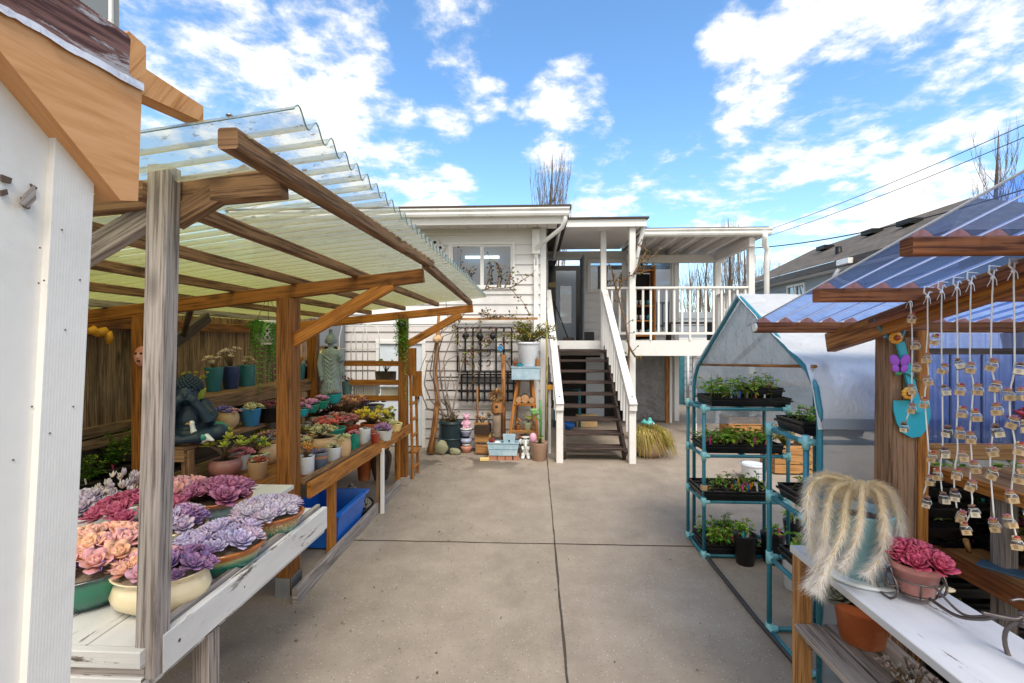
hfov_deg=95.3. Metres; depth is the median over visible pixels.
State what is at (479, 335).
hanging pot
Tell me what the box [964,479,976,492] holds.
hanging jar
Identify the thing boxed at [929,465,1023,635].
display shelf
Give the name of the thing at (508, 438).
blue box
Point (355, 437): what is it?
potted succulent
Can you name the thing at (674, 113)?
sky
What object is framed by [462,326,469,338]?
hanging pot
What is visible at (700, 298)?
bare tree
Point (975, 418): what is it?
hanging jar
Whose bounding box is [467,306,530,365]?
climbing vine
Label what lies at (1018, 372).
hanging jar
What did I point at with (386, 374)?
potted succulent
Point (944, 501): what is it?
hanging jar
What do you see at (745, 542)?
nursery pot
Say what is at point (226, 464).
potted succulent
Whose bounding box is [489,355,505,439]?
log birdhouse
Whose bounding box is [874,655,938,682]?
silver succulent pot
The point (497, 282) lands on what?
climbing vine
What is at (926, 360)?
hanging jar
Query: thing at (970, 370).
hanging jar
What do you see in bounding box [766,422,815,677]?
pipe rack
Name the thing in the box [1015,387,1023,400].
hanging jar
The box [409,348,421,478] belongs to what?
plant ladder
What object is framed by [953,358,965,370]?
hanging jar
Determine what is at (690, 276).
bare tree
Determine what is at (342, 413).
potted succulent
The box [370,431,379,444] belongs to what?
potted succulent
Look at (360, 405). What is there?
potted succulent
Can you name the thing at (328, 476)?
orange bench
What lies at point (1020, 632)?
seedling tray
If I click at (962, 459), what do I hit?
hanging jar
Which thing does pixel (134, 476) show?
succulent bowl
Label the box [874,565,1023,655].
wire tricycle
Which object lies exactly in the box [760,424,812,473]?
wooden planter
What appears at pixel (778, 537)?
nursery pot
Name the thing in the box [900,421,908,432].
hanging jar
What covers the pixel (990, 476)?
hanging jar
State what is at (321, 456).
potted succulent
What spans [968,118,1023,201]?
bare tree
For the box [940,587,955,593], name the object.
spoon marker
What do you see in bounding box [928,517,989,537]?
seedling tray
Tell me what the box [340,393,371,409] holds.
potted succulent
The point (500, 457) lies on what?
brick
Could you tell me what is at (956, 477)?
hanging jar
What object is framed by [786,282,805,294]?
window
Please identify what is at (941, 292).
jar cord
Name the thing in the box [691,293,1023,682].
greenhouse tent
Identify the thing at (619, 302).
climbing vine
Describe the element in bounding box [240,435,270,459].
potted succulent
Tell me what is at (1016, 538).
hanging jar
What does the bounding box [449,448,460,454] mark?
rock
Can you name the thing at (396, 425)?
potted succulent
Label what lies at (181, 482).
succulent bowl
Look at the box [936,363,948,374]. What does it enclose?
hanging jar
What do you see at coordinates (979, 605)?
seedling tray
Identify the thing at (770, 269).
bare tree
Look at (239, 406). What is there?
potted succulent
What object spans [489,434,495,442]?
potted succulent
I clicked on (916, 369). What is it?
hanging jar
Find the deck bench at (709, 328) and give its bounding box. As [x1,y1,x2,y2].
[663,322,711,339]
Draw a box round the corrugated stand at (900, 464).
[746,169,1023,662]
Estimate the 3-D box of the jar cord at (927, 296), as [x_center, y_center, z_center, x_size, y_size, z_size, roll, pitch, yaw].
[1.528,0.183,1.718,0.032,0.775,0.033,0,0,-33]
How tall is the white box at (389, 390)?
0.124 m
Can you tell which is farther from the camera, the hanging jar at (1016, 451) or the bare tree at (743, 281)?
the bare tree at (743, 281)
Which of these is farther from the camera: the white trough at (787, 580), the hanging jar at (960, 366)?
the white trough at (787, 580)
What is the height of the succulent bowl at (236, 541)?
0.187 m
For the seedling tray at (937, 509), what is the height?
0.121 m
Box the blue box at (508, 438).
[503,434,515,442]
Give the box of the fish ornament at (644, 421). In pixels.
[641,418,654,424]
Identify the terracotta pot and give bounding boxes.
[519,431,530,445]
[822,583,888,651]
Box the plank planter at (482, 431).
[474,387,491,453]
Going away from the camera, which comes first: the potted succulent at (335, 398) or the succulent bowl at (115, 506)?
the succulent bowl at (115, 506)
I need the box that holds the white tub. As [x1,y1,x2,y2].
[740,460,761,480]
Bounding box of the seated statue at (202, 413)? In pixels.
[175,373,228,444]
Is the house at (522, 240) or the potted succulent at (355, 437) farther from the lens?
the house at (522, 240)
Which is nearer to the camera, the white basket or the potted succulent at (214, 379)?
the potted succulent at (214, 379)
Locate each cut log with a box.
[516,395,521,402]
[521,393,528,402]
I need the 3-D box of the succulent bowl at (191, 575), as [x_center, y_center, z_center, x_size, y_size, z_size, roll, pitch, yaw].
[-1.212,0.817,1.631,0.351,0.187,0.262,0,0,3]
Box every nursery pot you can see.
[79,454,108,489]
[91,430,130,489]
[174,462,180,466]
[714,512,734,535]
[731,518,757,566]
[760,523,786,565]
[782,503,802,542]
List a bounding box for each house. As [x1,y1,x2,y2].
[226,204,772,447]
[741,197,1023,294]
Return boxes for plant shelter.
[87,104,485,678]
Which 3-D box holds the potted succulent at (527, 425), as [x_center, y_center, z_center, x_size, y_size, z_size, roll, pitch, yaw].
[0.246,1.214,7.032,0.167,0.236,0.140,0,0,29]
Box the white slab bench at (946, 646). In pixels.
[790,545,1023,682]
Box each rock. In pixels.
[434,440,448,454]
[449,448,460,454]
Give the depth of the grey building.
8.35 m
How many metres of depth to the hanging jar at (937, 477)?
1.65 m
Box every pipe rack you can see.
[686,398,790,558]
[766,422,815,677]
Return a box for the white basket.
[352,385,378,394]
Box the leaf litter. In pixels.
[247,454,710,682]
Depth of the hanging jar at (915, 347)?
1.75 m
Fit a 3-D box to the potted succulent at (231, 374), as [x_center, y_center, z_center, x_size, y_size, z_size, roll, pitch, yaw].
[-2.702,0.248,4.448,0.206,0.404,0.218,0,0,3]
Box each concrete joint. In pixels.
[367,540,676,545]
[547,459,568,682]
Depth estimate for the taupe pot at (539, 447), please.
6.66 m
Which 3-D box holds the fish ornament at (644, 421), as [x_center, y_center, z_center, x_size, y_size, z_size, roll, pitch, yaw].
[2.033,1.289,6.984,0.206,0.303,0.107,0,0,3]
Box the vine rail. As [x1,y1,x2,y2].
[445,317,537,319]
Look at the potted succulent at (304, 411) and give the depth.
4.53 m
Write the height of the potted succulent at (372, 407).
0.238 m
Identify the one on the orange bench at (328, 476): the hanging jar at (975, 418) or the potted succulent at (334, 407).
the potted succulent at (334, 407)
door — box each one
[379,344,421,445]
[556,271,575,340]
[580,255,583,339]
[586,357,603,415]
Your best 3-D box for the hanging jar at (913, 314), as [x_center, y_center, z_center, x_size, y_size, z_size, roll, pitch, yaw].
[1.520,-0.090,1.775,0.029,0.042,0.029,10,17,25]
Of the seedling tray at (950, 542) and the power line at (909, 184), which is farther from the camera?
the power line at (909, 184)
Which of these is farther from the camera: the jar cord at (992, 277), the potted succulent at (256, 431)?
the potted succulent at (256, 431)
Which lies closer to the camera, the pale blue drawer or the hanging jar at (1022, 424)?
the hanging jar at (1022, 424)
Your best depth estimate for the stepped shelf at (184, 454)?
4.12 m
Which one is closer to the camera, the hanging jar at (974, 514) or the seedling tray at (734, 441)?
the hanging jar at (974, 514)
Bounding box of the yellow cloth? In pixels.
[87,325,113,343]
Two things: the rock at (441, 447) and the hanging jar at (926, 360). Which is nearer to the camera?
the hanging jar at (926, 360)
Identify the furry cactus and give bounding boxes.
[796,468,914,607]
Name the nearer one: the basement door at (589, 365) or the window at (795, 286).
the basement door at (589, 365)
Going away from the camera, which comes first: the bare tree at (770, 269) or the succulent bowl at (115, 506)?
the succulent bowl at (115, 506)
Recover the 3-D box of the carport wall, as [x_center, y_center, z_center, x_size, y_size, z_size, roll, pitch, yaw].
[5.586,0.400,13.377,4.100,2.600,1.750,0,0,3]
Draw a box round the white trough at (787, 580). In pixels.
[783,534,812,595]
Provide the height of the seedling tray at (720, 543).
0.208 m
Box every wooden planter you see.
[719,424,766,435]
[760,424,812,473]
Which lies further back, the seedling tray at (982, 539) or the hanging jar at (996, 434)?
the seedling tray at (982, 539)
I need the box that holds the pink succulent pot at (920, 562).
[877,536,961,597]
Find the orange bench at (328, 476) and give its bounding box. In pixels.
[207,424,410,603]
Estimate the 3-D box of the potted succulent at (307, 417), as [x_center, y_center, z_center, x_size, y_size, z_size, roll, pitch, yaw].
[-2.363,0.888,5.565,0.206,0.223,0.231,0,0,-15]
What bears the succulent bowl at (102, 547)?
on the white bench at (104, 650)
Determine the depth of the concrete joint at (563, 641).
3.01 m
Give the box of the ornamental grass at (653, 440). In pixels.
[627,422,677,458]
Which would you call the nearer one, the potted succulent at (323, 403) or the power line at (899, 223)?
the potted succulent at (323, 403)
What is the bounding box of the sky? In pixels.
[119,0,1023,311]
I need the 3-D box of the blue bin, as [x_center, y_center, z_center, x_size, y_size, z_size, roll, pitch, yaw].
[-1.593,1.525,4.042,0.496,0.310,0.646,0,0,3]
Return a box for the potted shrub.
[495,318,557,365]
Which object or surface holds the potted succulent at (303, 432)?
on the orange bench at (328, 476)
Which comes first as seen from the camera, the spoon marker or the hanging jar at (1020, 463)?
the hanging jar at (1020, 463)
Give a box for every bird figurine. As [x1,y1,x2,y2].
[185,420,213,443]
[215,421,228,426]
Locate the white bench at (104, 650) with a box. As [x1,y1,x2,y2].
[70,484,326,682]
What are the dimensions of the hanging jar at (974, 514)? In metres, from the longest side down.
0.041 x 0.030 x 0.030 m
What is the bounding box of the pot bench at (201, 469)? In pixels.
[174,456,219,476]
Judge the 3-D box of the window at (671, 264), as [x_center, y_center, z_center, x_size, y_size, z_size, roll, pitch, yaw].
[3.038,-0.960,10.072,0.870,1.610,0.092,0,0,3]
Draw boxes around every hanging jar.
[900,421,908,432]
[906,312,916,323]
[907,384,916,394]
[907,403,916,413]
[910,340,920,350]
[911,362,921,372]
[919,396,929,408]
[921,353,931,362]
[921,495,931,508]
[923,375,933,386]
[925,474,935,485]
[926,450,936,462]
[928,333,939,345]
[932,468,943,480]
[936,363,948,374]
[938,491,950,503]
[939,446,950,457]
[940,384,951,396]
[941,425,952,437]
[949,488,960,501]
[951,468,962,480]
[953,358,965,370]
[954,383,965,395]
[954,426,965,438]
[955,509,966,522]
[956,406,967,418]
[958,450,969,462]
[960,522,972,535]
[964,362,975,374]
[964,431,976,443]
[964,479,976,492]
[967,504,980,517]
[969,408,982,421]
[969,459,981,473]
[971,383,983,395]
[984,358,998,371]
[984,466,998,480]
[985,443,999,456]
[988,380,1001,393]
[988,517,1001,532]
[990,402,1003,415]
[990,423,1005,437]
[1002,388,1015,400]
[1002,513,1018,528]
[1004,415,1019,429]
[1004,489,1019,503]
[1010,535,1023,550]
[1012,361,1023,375]
[1012,441,1023,456]
[1012,470,1023,484]
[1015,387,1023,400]
[1017,460,1023,474]
[1019,419,1023,432]
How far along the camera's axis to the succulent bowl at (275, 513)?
2.13 m
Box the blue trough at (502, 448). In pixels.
[487,440,518,455]
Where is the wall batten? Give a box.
[438,377,514,390]
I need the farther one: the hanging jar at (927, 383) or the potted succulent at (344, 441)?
the potted succulent at (344, 441)
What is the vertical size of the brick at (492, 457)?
0.065 m
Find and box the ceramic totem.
[460,412,472,452]
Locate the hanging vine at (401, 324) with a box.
[393,314,409,397]
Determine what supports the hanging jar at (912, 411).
hanging from the jar cord at (909, 302)
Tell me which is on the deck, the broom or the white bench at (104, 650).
the broom
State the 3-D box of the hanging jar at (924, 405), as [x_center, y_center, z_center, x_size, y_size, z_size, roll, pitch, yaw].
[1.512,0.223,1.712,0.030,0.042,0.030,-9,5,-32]
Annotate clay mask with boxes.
[134,346,142,366]
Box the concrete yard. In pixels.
[155,397,815,682]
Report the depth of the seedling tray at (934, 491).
2.05 m
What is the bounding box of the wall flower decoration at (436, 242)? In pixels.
[420,238,446,262]
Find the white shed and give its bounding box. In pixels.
[0,0,202,682]
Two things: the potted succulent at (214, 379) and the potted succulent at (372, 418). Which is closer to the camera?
the potted succulent at (214, 379)
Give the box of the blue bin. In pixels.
[300,488,368,547]
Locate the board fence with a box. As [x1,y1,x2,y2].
[80,308,315,490]
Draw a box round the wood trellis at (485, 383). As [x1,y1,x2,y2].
[458,373,515,401]
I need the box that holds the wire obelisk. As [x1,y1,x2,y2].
[339,323,379,393]
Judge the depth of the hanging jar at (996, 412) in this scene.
1.44 m
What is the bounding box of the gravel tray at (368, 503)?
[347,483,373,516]
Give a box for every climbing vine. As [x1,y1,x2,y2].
[451,246,473,292]
[452,313,523,399]
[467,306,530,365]
[474,252,533,315]
[608,239,660,368]
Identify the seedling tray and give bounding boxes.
[687,470,777,500]
[691,425,785,453]
[692,515,761,554]
[695,375,792,406]
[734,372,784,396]
[774,404,815,435]
[776,463,815,512]
[777,527,815,564]
[928,459,1021,498]
[928,498,1023,518]
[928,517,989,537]
[928,538,982,548]
[939,578,989,598]
[945,573,960,577]
[956,598,1019,614]
[969,514,1023,565]
[1018,625,1023,638]
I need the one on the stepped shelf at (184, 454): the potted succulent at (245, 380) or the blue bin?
the potted succulent at (245, 380)
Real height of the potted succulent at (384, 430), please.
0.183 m
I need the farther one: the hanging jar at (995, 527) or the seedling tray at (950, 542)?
the seedling tray at (950, 542)
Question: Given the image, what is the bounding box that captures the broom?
[553,301,573,340]
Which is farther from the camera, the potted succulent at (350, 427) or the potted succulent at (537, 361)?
the potted succulent at (537, 361)
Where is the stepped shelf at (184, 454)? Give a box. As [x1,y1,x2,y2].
[174,378,345,475]
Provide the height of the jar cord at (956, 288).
0.792 m
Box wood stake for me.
[426,316,441,453]
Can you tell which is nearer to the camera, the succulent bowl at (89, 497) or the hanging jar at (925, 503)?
the hanging jar at (925, 503)
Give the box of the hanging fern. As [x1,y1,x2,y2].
[245,301,275,395]
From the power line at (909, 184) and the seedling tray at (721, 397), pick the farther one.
the power line at (909, 184)
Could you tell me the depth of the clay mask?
3.12 m
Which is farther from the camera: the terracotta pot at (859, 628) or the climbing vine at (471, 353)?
the climbing vine at (471, 353)
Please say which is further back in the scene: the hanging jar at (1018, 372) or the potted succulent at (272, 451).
the potted succulent at (272, 451)
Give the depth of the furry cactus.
1.70 m
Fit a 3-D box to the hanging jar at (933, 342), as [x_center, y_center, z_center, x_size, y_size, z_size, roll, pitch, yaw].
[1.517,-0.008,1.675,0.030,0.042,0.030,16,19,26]
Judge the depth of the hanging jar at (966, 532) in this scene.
1.54 m
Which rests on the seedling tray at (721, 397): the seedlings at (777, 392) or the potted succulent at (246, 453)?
the seedlings at (777, 392)
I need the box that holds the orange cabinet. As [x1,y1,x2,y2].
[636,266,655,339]
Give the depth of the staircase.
7.14 m
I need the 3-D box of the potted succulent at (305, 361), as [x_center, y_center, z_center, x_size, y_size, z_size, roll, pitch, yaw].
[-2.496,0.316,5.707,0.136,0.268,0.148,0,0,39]
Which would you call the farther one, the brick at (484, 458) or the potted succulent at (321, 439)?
the brick at (484, 458)
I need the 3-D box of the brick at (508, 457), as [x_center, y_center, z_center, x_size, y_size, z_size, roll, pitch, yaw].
[-0.042,1.667,6.755,0.096,0.065,0.150,0,0,3]
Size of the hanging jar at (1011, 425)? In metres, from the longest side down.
0.041 x 0.030 x 0.030 m
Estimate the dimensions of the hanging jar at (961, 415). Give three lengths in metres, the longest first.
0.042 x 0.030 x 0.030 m
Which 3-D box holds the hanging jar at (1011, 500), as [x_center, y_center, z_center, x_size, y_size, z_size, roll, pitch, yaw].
[1.499,0.464,1.401,0.030,0.041,0.030,-11,-11,27]
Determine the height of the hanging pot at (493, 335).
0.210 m
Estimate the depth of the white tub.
5.68 m
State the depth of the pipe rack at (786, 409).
3.66 m
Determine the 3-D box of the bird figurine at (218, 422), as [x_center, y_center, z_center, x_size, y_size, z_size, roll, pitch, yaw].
[-2.346,0.634,3.708,0.236,0.183,0.089,0,0,3]
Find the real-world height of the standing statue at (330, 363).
0.880 m
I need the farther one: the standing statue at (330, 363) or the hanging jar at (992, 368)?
the standing statue at (330, 363)
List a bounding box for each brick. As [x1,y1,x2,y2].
[480,457,488,460]
[488,455,496,459]
[497,456,504,459]
[505,456,512,459]
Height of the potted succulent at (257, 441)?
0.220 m
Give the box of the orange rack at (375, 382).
[337,361,397,409]
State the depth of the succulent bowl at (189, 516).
2.08 m
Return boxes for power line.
[755,189,1023,247]
[769,137,1023,235]
[774,125,1023,227]
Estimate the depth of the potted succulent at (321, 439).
4.20 m
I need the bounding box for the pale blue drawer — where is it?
[511,366,539,379]
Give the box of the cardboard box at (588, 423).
[576,414,597,426]
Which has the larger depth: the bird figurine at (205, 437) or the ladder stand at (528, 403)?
the ladder stand at (528, 403)
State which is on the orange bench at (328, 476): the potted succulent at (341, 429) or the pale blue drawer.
the potted succulent at (341, 429)
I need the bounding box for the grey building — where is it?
[80,0,118,27]
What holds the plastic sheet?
hanging from the deck
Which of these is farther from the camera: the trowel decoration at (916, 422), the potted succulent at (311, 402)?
the potted succulent at (311, 402)
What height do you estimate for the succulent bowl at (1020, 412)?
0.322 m
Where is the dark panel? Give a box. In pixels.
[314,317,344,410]
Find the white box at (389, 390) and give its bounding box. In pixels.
[380,386,397,394]
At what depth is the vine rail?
7.36 m
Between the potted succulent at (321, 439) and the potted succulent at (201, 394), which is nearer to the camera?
the potted succulent at (201, 394)
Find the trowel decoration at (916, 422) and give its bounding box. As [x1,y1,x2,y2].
[874,318,930,437]
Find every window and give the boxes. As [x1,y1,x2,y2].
[108,0,113,23]
[448,241,514,289]
[587,259,625,292]
[651,263,673,331]
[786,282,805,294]
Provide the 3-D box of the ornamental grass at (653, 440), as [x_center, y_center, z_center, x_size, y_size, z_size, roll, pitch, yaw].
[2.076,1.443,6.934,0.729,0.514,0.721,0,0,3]
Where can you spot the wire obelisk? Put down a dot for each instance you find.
(362, 371)
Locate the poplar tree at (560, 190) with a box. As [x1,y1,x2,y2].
[530,141,574,265]
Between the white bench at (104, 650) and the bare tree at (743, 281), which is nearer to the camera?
the white bench at (104, 650)
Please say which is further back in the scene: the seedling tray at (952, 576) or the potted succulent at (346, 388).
the potted succulent at (346, 388)
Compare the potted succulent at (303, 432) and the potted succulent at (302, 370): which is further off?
the potted succulent at (302, 370)
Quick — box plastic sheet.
[636,356,671,422]
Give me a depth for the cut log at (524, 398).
6.95 m
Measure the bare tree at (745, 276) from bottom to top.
6.709 m
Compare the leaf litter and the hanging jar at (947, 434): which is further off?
the leaf litter
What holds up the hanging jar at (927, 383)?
hanging from the jar cord at (927, 296)
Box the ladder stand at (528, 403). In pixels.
[508,380,538,439]
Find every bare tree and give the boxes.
[679,263,704,311]
[679,263,712,311]
[691,263,725,311]
[716,209,741,311]
[733,251,755,292]
[736,252,771,293]
[755,255,787,281]
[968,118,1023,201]
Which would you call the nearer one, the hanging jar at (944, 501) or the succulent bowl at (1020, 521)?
the hanging jar at (944, 501)
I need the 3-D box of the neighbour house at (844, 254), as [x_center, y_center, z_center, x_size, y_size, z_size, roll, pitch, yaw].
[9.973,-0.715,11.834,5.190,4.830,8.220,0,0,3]
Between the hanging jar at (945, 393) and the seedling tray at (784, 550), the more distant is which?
the seedling tray at (784, 550)
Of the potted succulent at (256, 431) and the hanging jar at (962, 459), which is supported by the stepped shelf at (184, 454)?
the potted succulent at (256, 431)
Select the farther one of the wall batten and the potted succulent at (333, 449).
the wall batten
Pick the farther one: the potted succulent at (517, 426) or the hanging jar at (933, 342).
the potted succulent at (517, 426)
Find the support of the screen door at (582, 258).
in the house at (522, 240)
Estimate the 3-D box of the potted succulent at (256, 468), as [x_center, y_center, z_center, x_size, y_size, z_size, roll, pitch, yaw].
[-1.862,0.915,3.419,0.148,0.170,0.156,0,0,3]
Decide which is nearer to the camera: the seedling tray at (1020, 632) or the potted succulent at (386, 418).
the seedling tray at (1020, 632)
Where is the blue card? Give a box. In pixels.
[976,559,1023,579]
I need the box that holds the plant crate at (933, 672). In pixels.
[920,658,949,682]
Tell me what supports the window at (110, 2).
in the grey building
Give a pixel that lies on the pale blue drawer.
(526, 373)
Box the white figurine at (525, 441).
[519,436,529,458]
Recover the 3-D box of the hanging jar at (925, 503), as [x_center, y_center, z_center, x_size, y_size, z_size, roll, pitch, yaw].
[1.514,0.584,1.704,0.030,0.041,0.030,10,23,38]
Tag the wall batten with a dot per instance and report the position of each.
(475, 377)
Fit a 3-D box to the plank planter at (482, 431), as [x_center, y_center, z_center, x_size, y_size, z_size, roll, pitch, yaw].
[-0.442,1.190,7.169,0.293,0.980,0.360,0,0,3]
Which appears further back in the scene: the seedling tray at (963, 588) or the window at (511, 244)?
the window at (511, 244)
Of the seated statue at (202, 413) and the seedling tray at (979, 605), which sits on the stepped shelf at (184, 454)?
the seated statue at (202, 413)
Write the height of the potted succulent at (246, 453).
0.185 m
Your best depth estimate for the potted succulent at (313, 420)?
4.73 m
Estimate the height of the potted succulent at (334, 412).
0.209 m
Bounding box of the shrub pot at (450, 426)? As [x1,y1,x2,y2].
[420,301,481,453]
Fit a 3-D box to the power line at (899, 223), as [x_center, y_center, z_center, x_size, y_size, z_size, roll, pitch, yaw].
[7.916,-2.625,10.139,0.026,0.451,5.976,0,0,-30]
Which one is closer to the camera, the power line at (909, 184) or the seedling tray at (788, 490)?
the seedling tray at (788, 490)
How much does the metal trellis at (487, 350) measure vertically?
0.721 m
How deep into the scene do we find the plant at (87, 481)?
3.43 m
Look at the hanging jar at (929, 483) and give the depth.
1.68 m
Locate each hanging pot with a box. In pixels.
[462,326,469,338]
[475,326,482,338]
[489,326,497,338]
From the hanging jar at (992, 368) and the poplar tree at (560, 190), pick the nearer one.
the hanging jar at (992, 368)
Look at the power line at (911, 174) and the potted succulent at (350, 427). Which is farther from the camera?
the power line at (911, 174)
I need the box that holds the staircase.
[547,290,637,463]
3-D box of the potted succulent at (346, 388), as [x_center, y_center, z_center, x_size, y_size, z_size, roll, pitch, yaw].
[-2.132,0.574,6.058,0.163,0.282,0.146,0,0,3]
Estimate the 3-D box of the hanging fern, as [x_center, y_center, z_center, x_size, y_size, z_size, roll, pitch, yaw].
[-2.091,0.007,3.999,0.343,0.945,0.343,0,0,3]
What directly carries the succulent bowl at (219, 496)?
on the white bench at (104, 650)
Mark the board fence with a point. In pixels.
(107, 398)
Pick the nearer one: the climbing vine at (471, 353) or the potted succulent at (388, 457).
the potted succulent at (388, 457)
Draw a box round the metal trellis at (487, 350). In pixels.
[457,327,512,372]
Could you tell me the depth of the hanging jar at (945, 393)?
1.62 m
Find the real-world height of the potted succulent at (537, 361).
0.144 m
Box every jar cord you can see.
[905,301,912,420]
[923,286,933,494]
[937,281,947,490]
[952,277,963,507]
[965,272,977,521]
[987,265,1000,517]
[1007,258,1021,535]
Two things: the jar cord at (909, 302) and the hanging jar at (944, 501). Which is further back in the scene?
the jar cord at (909, 302)
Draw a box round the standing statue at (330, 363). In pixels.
[317,329,344,399]
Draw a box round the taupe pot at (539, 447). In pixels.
[529,400,547,460]
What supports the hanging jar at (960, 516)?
hanging from the jar cord at (970, 283)
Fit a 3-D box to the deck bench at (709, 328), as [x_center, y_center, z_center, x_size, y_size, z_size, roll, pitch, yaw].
[3.487,-0.200,9.206,0.900,0.360,0.320,0,0,3]
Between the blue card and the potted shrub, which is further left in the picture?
the potted shrub
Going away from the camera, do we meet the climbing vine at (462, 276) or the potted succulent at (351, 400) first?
the potted succulent at (351, 400)
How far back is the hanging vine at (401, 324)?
5.43 m
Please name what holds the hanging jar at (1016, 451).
hanging from the jar cord
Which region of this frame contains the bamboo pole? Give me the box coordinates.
[545,321,547,455]
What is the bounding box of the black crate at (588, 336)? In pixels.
[582,332,593,340]
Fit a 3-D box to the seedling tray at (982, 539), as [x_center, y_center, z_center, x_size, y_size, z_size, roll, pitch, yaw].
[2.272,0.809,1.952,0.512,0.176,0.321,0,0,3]
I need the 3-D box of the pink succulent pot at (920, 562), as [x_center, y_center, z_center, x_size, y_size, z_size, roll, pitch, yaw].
[1.415,0.781,1.623,0.219,0.178,0.232,0,0,3]
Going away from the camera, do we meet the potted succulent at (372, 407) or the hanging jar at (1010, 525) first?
the hanging jar at (1010, 525)
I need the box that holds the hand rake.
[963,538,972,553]
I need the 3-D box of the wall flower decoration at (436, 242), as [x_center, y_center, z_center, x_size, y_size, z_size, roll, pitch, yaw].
[-1.256,-1.446,7.457,0.433,0.415,0.060,0,0,3]
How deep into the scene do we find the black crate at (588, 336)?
9.64 m
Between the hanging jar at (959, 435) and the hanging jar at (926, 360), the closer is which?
the hanging jar at (959, 435)
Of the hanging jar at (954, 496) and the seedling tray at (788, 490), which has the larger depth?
the seedling tray at (788, 490)
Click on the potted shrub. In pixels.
(528, 349)
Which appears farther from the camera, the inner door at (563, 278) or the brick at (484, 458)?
the inner door at (563, 278)
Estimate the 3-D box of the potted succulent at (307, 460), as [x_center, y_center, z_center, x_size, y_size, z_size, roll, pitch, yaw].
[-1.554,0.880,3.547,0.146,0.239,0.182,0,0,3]
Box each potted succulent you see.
[180,371,208,399]
[199,427,246,476]
[202,355,223,391]
[215,405,241,428]
[216,346,241,388]
[227,446,255,470]
[234,400,263,413]
[238,356,256,386]
[240,402,264,426]
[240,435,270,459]
[246,454,269,479]
[250,436,269,452]
[251,428,271,440]
[256,429,275,463]
[258,400,275,422]
[300,356,305,379]
[300,402,312,416]
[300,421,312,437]
[300,426,309,435]
[300,434,312,454]
[300,441,316,474]
[303,398,319,412]
[304,358,306,378]
[304,423,337,450]
[305,409,319,420]
[309,416,328,431]
[310,448,328,468]
[314,394,329,408]
[316,415,346,436]
[317,399,349,415]
[324,442,341,462]
[325,389,341,403]
[329,411,340,420]
[332,433,350,456]
[338,411,356,424]
[339,394,366,422]
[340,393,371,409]
[341,414,359,433]
[342,375,352,394]
[348,429,360,449]
[353,401,366,419]
[355,406,390,433]
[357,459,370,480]
[358,401,386,411]
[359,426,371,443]
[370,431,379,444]
[370,447,391,480]
[372,422,392,440]
[375,359,396,379]
[376,405,396,421]
[385,418,402,432]
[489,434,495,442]
[514,418,520,429]
[523,414,532,430]
[535,357,539,365]
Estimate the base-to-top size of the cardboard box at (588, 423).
0.248 m
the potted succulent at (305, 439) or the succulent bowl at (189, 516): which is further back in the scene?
the potted succulent at (305, 439)
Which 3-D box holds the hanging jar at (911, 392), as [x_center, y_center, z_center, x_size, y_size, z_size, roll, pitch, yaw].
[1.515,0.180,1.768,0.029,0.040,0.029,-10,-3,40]
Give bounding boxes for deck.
[557,227,754,432]
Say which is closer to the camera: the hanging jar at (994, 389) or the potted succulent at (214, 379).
the hanging jar at (994, 389)
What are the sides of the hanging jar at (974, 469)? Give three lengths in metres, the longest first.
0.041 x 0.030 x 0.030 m
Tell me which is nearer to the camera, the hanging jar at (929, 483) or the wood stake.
the hanging jar at (929, 483)
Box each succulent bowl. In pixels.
[73,521,137,613]
[78,485,122,526]
[78,488,189,523]
[94,468,139,517]
[104,543,219,615]
[172,502,212,541]
[172,516,266,577]
[173,474,208,493]
[179,475,257,521]
[228,493,304,540]
[1005,407,1023,419]
[1018,513,1023,535]
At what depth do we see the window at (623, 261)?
10.08 m

